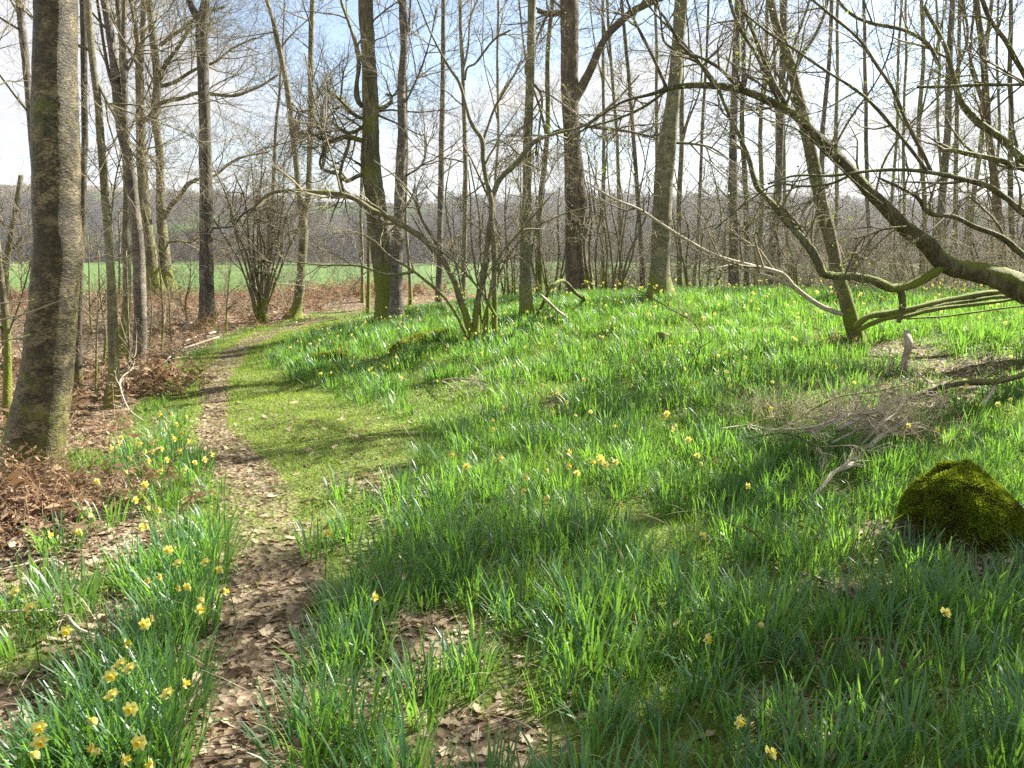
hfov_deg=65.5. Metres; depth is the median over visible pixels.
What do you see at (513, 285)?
hazel bush
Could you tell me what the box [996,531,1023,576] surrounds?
daffodil clump
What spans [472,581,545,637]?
daffodil clump
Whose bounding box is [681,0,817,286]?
tree
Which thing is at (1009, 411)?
daffodil clump
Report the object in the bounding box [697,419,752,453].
daffodil clump
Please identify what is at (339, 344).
fallen log
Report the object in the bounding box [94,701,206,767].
daffodil clump
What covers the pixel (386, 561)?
daffodil clump
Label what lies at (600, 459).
daffodil clump
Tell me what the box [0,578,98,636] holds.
fallen branch
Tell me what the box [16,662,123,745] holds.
daffodil clump
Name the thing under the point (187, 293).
sapling
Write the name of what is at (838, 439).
fallen branch
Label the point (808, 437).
daffodil clump
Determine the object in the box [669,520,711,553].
daffodil clump
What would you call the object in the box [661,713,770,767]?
daffodil clump
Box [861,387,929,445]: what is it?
fallen branch
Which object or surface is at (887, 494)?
daffodil clump
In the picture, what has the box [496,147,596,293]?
hazel bush
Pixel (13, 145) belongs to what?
sky
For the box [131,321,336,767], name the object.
path
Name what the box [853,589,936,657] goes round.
daffodil clump
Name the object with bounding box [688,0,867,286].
tree
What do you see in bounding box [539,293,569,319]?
fallen branch
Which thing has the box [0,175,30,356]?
snapped tree
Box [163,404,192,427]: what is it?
daffodil clump
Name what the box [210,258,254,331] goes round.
sapling
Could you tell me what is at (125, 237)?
tree
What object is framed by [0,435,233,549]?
bracken
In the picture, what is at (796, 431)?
daffodil clump
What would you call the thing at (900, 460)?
daffodil clump
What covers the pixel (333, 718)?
clump
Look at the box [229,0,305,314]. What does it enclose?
tree
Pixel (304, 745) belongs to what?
daffodil clump
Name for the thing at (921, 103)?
tree
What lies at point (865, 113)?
tree
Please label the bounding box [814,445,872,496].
fallen branch
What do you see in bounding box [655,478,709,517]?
daffodil clump
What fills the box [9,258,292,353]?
undergrowth
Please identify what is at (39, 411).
tree
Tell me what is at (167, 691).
daffodil clump
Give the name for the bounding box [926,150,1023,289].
hazel bush
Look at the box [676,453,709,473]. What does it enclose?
daffodil clump
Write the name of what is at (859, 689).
daffodil clump
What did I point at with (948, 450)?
daffodil clump
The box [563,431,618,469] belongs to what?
daffodil clump
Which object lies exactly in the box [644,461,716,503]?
daffodil clump
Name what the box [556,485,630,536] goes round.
daffodil clump
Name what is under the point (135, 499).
daffodil clump
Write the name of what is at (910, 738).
daffodil clump
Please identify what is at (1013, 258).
undergrowth
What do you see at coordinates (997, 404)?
daffodil clump
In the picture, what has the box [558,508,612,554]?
daffodil clump
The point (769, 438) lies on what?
daffodil clump
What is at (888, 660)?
daffodil clump
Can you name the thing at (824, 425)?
fallen branch
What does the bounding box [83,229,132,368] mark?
sapling
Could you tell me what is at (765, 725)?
daffodil clump
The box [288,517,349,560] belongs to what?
daffodil clump
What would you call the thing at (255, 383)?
turf
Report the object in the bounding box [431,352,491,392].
fallen branch
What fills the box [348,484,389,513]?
daffodil clump
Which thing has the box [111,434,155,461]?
daffodil clump
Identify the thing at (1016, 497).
daffodil clump
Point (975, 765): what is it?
daffodil clump
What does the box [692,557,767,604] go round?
daffodil clump
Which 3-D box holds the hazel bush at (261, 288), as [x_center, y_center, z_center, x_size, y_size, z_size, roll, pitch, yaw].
[-5.390,-3.555,17.345,4.014,4.480,2.973,2,10,9]
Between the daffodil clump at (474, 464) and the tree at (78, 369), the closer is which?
the daffodil clump at (474, 464)
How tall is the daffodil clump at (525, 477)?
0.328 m
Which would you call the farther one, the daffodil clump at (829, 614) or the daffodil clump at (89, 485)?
the daffodil clump at (89, 485)
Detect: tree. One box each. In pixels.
[0,0,31,163]
[0,0,83,480]
[0,0,133,429]
[0,0,321,408]
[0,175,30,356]
[26,0,241,299]
[74,0,88,388]
[78,0,282,384]
[78,0,334,297]
[79,0,186,364]
[139,0,338,329]
[194,0,397,324]
[212,0,500,325]
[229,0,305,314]
[315,0,364,302]
[331,0,455,305]
[347,147,458,314]
[378,0,504,323]
[390,0,495,303]
[391,0,535,298]
[461,0,720,293]
[464,0,522,278]
[466,0,563,292]
[469,0,645,321]
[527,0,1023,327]
[553,0,868,348]
[555,0,637,288]
[555,0,660,288]
[592,1,658,287]
[630,0,743,286]
[632,0,707,186]
[644,0,801,301]
[666,0,768,287]
[674,0,762,286]
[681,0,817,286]
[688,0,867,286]
[711,0,824,286]
[720,0,849,275]
[747,0,822,285]
[765,0,880,284]
[777,0,880,288]
[827,0,924,279]
[829,0,897,273]
[858,0,962,282]
[865,0,999,284]
[877,0,1023,267]
[879,0,1007,286]
[909,0,1007,278]
[915,0,1023,287]
[921,0,1023,286]
[943,0,1022,251]
[954,0,1023,270]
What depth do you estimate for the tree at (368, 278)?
17.80 m
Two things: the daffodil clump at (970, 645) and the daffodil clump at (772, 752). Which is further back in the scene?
the daffodil clump at (970, 645)
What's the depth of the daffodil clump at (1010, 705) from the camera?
2.66 m
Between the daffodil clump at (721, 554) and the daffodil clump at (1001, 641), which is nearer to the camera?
the daffodil clump at (1001, 641)
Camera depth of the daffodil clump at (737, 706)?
2.83 m
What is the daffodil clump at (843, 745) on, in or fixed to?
on the ground at (490, 720)
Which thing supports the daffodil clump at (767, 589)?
on the ground at (490, 720)
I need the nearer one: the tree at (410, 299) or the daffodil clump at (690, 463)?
the daffodil clump at (690, 463)
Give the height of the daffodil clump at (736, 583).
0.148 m
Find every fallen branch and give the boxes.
[0,558,65,571]
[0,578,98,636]
[105,355,144,421]
[163,335,218,365]
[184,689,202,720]
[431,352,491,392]
[533,279,586,319]
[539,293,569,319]
[630,286,719,362]
[688,509,767,533]
[717,394,820,445]
[743,525,770,546]
[746,425,899,466]
[778,367,906,439]
[793,375,866,448]
[799,399,901,446]
[810,351,945,410]
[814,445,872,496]
[815,637,896,644]
[831,383,925,442]
[836,379,929,437]
[842,385,939,435]
[851,290,1003,330]
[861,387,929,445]
[868,389,933,447]
[886,348,893,376]
[894,330,920,376]
[903,298,1013,318]
[906,305,1023,319]
[906,342,1023,403]
[910,355,982,414]
[982,372,1003,407]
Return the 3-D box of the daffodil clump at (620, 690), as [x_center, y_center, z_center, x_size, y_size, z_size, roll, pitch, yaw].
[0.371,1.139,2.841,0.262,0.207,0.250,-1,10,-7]
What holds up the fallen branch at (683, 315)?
on the ground at (490, 720)
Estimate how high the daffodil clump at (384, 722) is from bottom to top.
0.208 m
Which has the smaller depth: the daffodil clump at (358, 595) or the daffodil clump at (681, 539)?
the daffodil clump at (358, 595)
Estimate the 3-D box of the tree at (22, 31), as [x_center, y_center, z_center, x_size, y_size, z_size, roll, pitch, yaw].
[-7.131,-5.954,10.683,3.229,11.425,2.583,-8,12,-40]
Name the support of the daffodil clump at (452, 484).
on the ground at (490, 720)
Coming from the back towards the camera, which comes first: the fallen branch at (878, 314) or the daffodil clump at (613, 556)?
the fallen branch at (878, 314)
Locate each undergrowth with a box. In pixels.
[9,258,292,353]
[196,213,508,295]
[480,140,1023,292]
[711,180,1023,304]
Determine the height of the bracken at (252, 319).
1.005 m
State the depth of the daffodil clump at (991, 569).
3.91 m
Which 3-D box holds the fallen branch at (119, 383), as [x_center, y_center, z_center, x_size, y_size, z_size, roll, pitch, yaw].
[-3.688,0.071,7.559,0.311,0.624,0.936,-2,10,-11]
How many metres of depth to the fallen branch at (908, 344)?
7.78 m
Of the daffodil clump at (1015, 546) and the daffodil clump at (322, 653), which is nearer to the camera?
the daffodil clump at (322, 653)
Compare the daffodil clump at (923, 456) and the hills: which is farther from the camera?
the hills
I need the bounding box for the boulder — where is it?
[894,457,1023,554]
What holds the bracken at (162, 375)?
on the ground at (490, 720)
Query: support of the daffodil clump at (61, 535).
on the ground at (490, 720)
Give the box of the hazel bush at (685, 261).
[642,135,750,288]
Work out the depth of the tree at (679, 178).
17.27 m
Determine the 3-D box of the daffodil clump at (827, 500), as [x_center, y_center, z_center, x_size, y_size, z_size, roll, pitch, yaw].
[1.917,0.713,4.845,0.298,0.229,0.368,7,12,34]
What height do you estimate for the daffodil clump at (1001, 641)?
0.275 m
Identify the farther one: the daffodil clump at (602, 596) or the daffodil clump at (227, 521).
the daffodil clump at (227, 521)
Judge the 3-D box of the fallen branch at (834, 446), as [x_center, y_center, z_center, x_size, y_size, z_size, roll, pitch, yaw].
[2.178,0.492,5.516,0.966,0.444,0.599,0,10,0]
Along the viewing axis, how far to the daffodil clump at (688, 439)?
5.32 m
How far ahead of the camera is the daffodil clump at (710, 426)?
6.08 m
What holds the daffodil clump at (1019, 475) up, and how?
on the ground at (490, 720)
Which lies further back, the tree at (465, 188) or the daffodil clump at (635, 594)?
the tree at (465, 188)
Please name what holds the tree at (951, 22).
on the ground at (490, 720)
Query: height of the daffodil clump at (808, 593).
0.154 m
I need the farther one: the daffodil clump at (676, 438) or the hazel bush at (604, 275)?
the hazel bush at (604, 275)
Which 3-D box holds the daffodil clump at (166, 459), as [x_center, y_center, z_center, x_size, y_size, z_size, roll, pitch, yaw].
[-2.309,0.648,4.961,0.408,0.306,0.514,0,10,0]
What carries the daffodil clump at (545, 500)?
on the ground at (490, 720)
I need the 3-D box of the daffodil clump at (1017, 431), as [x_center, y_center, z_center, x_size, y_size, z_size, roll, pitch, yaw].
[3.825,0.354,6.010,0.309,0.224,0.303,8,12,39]
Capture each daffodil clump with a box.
[0,582,34,617]
[0,586,48,668]
[0,679,145,767]
[0,683,116,767]
[0,690,78,767]
[4,549,120,625]
[8,528,97,592]
[13,643,184,766]
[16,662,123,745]
[21,509,94,557]
[27,617,145,711]
[29,517,70,552]
[29,682,200,767]
[41,614,183,719]
[58,602,173,677]
[64,661,211,767]
[65,478,134,530]
[68,469,104,495]
[76,618,203,717]
[90,542,165,598]
[92,522,197,584]
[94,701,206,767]
[97,592,207,676]
[98,665,231,767]
[104,578,182,640]
[105,625,239,728]
[106,441,162,485]
[107,436,148,470]
[108,456,178,511]
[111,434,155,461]
[111,436,125,452]
[113,545,204,609]
[115,559,227,642]
[116,457,150,493]
[127,436,194,480]
[127,596,243,685]
[128,468,185,516]
[129,513,222,577]
[130,426,172,451]
[131,481,217,545]
[142,418,197,452]
[144,545,229,604]
[145,523,256,584]
[146,566,236,647]
[150,431,214,469]
[156,412,190,441]
[160,422,186,461]
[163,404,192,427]
[165,492,248,542]
[173,448,217,485]
[174,557,238,614]
[179,516,241,564]
[180,453,236,507]
[182,440,220,469]
[236,660,378,767]
[246,646,385,744]
[271,609,375,686]
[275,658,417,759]
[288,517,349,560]
[296,590,425,675]
[297,570,387,639]
[304,572,334,606]
[316,463,372,503]
[317,567,408,630]
[318,528,392,594]
[319,496,377,545]
[319,709,462,767]
[328,688,410,767]
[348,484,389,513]
[348,705,457,767]
[354,510,417,562]
[356,553,437,611]
[359,541,415,581]
[361,634,472,736]
[363,461,431,503]
[373,490,465,548]
[379,527,445,570]
[382,564,454,617]
[393,430,454,467]
[398,521,510,591]
[400,545,457,595]
[404,623,508,704]
[407,457,438,484]
[407,470,483,518]
[413,603,506,677]
[420,500,498,561]
[423,549,515,611]
[426,451,471,503]
[443,718,549,767]
[444,463,500,523]
[459,739,597,767]
[460,495,520,535]
[462,449,509,486]
[463,429,495,450]
[466,451,483,473]
[467,467,513,500]
[468,563,551,618]
[471,455,538,509]
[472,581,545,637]
[473,427,509,464]
[476,492,510,515]
[477,511,528,554]
[480,448,528,475]
[486,420,537,453]
[488,474,542,526]
[492,720,649,767]
[497,449,543,479]
[507,463,546,493]
[508,422,567,461]
[509,483,595,535]
[511,590,594,661]
[512,590,673,691]
[513,550,665,646]
[515,495,572,559]
[521,555,602,623]
[524,506,594,558]
[527,468,563,502]
[533,468,569,491]
[540,448,587,498]
[543,673,650,762]
[550,429,583,453]
[552,713,628,767]
[553,459,608,515]
[554,416,614,449]
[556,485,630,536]
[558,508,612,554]
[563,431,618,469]
[567,525,604,563]
[570,564,657,631]
[574,455,616,485]
[575,531,651,589]
[582,662,651,732]
[592,521,662,571]
[594,452,662,495]
[595,501,650,560]
[596,454,649,505]
[596,558,642,605]
[604,506,653,546]
[604,616,697,690]
[610,437,678,477]
[628,676,698,755]
[629,612,698,666]
[632,410,669,453]
[632,718,698,767]
[634,549,715,611]
[640,485,679,516]
[643,544,697,584]
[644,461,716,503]
[645,633,755,728]
[647,594,734,661]
[654,615,763,699]
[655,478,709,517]
[660,426,693,466]
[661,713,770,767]
[665,423,703,453]
[669,436,709,486]
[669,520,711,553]
[673,432,729,466]
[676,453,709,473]
[676,572,758,644]
[680,531,726,590]
[681,453,724,497]
[682,714,776,767]
[690,415,726,440]
[691,457,748,508]
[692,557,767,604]
[696,535,736,567]
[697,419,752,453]
[697,497,768,547]
[698,459,759,501]
[703,513,779,565]
[706,563,832,661]
[706,665,783,727]
[708,674,829,759]
[709,564,795,621]
[719,482,773,530]
[719,603,813,683]
[720,689,904,767]
[724,571,753,595]
[727,425,801,467]
[728,447,804,498]
[729,667,853,752]
[730,449,780,479]
[737,501,831,562]
[740,471,810,523]
[740,611,881,694]
[743,425,787,451]
[747,653,820,719]
[750,556,815,608]
[753,428,806,460]
[753,514,787,541]
[758,442,792,462]
[764,521,862,580]
[770,417,816,442]
[770,475,824,513]
[771,553,820,585]
[772,425,825,454]
[773,448,846,492]
[778,516,803,538]
[778,560,916,648]
[789,570,822,601]
[789,639,904,728]
[794,422,870,459]
[797,478,855,516]
[798,487,871,537]
[802,682,927,767]
[804,506,895,566]
[807,613,953,716]
[820,577,878,627]
[824,679,983,767]
[830,549,976,624]
[833,673,894,736]
[837,485,870,507]
[842,623,899,685]
[845,438,929,487]
[847,565,932,624]
[853,470,910,509]
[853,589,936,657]
[859,438,923,475]
[859,472,907,497]
[864,431,913,459]
[870,517,970,575]
[871,520,922,551]
[876,553,1011,637]
[895,423,932,458]
[897,547,970,601]
[898,440,947,474]
[898,602,1014,692]
[902,667,1023,767]
[914,750,924,767]
[915,551,1023,651]
[918,456,931,473]
[925,427,972,460]
[926,417,984,451]
[927,542,1023,607]
[928,751,976,767]
[942,643,1023,743]
[958,436,1023,473]
[961,425,1023,455]
[963,606,1023,689]
[967,642,1023,765]
[970,560,1023,623]
[975,409,1012,448]
[976,543,1023,599]
[980,402,1018,433]
[980,457,1012,475]
[990,622,1023,659]
[991,475,1023,505]
[991,576,1023,612]
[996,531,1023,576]
[999,416,1023,442]
[999,461,1023,487]
[1005,483,1023,503]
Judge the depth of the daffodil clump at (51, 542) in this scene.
4.26 m
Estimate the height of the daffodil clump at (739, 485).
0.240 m
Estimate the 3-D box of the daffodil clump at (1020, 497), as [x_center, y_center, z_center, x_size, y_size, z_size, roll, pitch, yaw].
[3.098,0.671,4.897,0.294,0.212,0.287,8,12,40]
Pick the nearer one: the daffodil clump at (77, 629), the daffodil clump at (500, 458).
the daffodil clump at (77, 629)
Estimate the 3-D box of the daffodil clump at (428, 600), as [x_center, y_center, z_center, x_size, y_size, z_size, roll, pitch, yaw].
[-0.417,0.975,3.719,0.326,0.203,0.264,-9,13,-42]
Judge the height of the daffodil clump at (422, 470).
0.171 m
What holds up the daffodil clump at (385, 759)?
on the ground at (490, 720)
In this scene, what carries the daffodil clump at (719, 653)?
on the ground at (490, 720)
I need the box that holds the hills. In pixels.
[0,185,1022,264]
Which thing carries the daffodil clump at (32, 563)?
on the ground at (490, 720)
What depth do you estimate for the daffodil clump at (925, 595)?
3.67 m
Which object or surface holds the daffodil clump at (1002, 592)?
on the ground at (490, 720)
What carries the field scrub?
on the ground at (490, 720)
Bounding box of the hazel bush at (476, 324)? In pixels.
[242,0,654,342]
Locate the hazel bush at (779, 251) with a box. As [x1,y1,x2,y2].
[729,151,851,286]
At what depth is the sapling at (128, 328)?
9.02 m
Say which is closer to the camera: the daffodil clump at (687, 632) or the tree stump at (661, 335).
the daffodil clump at (687, 632)
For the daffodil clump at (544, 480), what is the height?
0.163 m
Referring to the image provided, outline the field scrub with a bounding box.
[22,253,1023,295]
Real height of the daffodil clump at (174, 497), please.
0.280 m
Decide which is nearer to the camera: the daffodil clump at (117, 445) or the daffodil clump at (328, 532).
the daffodil clump at (328, 532)
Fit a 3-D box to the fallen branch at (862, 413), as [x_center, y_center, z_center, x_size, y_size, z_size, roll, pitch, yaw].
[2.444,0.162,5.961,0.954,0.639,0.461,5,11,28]
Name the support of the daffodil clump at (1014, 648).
on the ground at (490, 720)
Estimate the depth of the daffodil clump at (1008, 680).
2.86 m
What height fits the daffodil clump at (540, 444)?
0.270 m
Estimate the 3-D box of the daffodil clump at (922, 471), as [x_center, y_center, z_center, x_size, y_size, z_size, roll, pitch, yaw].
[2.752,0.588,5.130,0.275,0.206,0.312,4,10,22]
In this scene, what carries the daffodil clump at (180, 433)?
on the ground at (490, 720)
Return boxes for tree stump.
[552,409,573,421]
[646,332,674,348]
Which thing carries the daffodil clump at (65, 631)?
on the ground at (490, 720)
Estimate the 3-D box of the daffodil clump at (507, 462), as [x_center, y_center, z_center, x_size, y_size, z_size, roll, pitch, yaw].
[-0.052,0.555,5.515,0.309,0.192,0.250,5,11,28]
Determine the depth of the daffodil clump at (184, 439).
6.61 m
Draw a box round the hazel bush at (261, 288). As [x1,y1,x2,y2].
[147,121,341,323]
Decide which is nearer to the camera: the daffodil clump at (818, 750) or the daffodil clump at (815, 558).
the daffodil clump at (818, 750)
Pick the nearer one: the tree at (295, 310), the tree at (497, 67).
the tree at (295, 310)
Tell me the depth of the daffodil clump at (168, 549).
3.68 m
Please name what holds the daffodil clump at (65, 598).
on the ground at (490, 720)
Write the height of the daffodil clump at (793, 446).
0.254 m
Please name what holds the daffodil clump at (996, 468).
on the ground at (490, 720)
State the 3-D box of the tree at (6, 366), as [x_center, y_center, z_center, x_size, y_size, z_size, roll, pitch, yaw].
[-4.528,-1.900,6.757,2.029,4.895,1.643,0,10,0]
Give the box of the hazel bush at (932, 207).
[864,114,1021,288]
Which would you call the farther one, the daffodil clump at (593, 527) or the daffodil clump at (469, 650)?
the daffodil clump at (593, 527)
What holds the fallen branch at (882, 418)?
on the ground at (490, 720)
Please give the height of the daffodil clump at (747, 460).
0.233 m
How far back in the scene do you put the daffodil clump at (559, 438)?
5.91 m
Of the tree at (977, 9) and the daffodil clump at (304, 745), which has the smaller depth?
the daffodil clump at (304, 745)
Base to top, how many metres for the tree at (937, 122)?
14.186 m
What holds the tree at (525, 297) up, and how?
on the ground at (490, 720)
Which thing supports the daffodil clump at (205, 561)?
on the ground at (490, 720)
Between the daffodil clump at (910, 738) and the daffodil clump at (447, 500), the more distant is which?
the daffodil clump at (447, 500)
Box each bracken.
[0,273,372,550]
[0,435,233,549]
[82,341,226,399]
[214,272,488,299]
[814,327,867,349]
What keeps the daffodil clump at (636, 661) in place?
on the ground at (490, 720)
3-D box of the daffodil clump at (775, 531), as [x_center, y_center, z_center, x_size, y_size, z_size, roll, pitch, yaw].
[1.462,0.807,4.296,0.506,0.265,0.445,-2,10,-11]
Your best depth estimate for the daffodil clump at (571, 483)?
5.11 m
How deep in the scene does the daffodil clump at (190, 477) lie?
5.50 m
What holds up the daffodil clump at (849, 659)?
on the ground at (490, 720)
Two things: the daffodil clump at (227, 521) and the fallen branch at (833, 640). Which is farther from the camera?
the daffodil clump at (227, 521)
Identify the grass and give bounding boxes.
[0,286,1023,767]
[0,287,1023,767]
[664,372,1022,452]
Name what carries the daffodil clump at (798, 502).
on the ground at (490, 720)
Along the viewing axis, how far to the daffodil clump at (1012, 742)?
2.56 m
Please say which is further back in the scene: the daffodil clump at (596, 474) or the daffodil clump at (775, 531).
the daffodil clump at (596, 474)
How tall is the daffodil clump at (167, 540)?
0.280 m
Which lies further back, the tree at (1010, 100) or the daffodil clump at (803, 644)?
the tree at (1010, 100)
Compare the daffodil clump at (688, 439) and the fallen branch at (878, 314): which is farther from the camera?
the fallen branch at (878, 314)
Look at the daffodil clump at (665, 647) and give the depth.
3.25 m
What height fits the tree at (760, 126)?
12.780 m
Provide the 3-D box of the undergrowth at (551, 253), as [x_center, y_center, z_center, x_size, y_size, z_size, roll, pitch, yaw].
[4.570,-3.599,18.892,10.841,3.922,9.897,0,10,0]
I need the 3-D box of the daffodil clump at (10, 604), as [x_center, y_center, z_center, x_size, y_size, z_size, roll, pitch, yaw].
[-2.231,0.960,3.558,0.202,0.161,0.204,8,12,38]
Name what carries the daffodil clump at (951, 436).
on the ground at (490, 720)
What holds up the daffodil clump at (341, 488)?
on the ground at (490, 720)
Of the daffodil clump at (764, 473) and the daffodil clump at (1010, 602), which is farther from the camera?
the daffodil clump at (764, 473)
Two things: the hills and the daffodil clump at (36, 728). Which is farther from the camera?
the hills
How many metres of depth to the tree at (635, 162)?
20.32 m
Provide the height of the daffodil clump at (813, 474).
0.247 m
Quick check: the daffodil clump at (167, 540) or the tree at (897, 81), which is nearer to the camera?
the daffodil clump at (167, 540)
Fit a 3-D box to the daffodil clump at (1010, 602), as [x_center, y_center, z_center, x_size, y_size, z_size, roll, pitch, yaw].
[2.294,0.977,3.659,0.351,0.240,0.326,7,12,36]
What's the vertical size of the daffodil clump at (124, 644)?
0.287 m
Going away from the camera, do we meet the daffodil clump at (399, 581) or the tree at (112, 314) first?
the daffodil clump at (399, 581)
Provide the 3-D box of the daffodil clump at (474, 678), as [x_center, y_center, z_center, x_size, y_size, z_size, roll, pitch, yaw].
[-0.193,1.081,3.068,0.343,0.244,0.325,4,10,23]
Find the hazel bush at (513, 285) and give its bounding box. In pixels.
[477,138,557,296]
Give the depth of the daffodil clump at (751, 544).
4.22 m
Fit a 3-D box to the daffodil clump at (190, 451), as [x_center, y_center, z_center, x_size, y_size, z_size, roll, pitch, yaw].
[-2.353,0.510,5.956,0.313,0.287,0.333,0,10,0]
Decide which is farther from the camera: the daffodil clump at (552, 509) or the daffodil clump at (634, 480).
the daffodil clump at (634, 480)
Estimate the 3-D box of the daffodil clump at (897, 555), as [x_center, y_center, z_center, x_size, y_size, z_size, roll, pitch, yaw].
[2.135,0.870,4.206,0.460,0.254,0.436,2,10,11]
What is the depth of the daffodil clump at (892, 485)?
5.07 m
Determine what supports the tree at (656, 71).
on the ground at (490, 720)
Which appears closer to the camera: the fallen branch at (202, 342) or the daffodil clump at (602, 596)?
the daffodil clump at (602, 596)
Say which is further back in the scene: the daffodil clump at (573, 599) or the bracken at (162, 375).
the bracken at (162, 375)
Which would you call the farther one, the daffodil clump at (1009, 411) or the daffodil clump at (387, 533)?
the daffodil clump at (1009, 411)
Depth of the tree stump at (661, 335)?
9.13 m
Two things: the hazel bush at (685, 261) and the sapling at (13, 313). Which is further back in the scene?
the hazel bush at (685, 261)
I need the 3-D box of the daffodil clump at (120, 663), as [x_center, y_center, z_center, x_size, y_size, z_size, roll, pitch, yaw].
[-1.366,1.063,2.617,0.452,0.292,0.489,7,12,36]
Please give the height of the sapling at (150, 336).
1.874 m
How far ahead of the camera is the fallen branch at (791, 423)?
5.79 m
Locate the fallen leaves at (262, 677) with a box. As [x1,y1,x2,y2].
[0,361,1023,767]
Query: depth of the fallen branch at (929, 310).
8.71 m
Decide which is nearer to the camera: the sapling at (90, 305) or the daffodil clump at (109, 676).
the daffodil clump at (109, 676)
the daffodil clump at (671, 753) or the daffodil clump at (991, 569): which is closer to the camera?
the daffodil clump at (671, 753)
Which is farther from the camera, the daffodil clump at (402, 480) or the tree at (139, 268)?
the tree at (139, 268)
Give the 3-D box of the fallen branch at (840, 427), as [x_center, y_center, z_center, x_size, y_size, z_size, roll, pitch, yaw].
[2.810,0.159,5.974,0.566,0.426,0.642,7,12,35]
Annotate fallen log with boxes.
[296,350,349,365]
[312,342,351,351]
[389,328,454,355]
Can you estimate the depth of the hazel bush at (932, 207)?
14.18 m
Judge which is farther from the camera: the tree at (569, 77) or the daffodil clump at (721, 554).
the tree at (569, 77)
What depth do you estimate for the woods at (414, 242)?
604.29 m
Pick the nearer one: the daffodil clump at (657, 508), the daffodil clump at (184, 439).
the daffodil clump at (657, 508)
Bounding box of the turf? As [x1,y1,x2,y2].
[151,316,454,709]
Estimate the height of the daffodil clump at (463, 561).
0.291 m
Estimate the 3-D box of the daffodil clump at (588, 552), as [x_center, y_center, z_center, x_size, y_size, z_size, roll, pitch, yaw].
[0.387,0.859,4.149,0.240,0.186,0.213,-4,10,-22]
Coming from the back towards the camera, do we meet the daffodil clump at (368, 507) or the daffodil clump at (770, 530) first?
the daffodil clump at (368, 507)
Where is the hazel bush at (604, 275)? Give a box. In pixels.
[556,120,657,291]
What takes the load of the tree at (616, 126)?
on the ground at (490, 720)
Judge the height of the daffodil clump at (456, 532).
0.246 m
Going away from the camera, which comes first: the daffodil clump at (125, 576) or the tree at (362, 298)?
the daffodil clump at (125, 576)
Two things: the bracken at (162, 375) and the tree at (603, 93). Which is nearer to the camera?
the bracken at (162, 375)
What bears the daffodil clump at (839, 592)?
on the ground at (490, 720)
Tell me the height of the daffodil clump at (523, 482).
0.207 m
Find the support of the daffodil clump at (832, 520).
on the ground at (490, 720)
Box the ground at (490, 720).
[0,260,1023,767]
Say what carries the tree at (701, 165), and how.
on the ground at (490, 720)
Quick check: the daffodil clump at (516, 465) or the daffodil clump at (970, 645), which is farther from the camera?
the daffodil clump at (516, 465)
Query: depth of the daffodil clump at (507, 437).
6.02 m
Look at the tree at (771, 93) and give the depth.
24.63 m
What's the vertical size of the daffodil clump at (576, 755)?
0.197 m
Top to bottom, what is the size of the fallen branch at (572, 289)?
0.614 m
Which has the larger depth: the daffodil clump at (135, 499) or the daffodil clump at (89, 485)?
the daffodil clump at (89, 485)
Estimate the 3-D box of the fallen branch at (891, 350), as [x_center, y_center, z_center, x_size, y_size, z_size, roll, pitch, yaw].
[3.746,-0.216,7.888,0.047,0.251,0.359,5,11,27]
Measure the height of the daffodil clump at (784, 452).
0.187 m
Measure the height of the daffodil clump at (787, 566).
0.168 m
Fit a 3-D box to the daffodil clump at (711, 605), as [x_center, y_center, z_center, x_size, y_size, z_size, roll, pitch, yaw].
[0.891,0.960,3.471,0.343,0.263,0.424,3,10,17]
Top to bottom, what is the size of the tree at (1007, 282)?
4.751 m
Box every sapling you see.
[0,230,32,353]
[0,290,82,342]
[74,270,119,402]
[83,221,105,333]
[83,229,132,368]
[83,249,195,390]
[100,198,131,299]
[117,225,162,298]
[117,251,189,367]
[145,234,175,350]
[147,266,197,343]
[168,253,198,320]
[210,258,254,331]
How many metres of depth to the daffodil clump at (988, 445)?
5.78 m
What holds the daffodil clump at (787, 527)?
on the ground at (490, 720)
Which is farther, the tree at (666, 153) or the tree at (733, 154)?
the tree at (733, 154)
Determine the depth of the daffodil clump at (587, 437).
6.02 m
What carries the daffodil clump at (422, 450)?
on the ground at (490, 720)
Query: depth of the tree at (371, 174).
13.35 m
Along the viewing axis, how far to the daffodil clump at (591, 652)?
3.16 m
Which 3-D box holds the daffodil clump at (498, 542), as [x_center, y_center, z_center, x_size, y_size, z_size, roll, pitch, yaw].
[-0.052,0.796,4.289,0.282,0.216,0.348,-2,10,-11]
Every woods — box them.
[0,184,1023,262]
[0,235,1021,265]
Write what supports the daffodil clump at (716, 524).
on the ground at (490, 720)
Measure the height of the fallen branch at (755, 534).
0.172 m
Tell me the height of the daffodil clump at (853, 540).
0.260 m
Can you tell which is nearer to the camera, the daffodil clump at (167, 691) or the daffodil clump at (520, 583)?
the daffodil clump at (167, 691)
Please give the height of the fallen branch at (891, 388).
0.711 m
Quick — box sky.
[0,0,1023,206]
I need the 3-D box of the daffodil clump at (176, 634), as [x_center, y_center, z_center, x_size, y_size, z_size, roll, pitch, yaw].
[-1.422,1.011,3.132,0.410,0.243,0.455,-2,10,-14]
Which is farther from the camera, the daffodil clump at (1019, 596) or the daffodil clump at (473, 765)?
the daffodil clump at (1019, 596)
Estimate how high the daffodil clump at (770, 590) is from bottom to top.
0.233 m
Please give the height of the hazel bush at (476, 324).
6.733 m
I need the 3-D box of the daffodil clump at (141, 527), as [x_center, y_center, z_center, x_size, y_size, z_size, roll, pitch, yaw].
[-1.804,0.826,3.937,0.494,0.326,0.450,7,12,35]

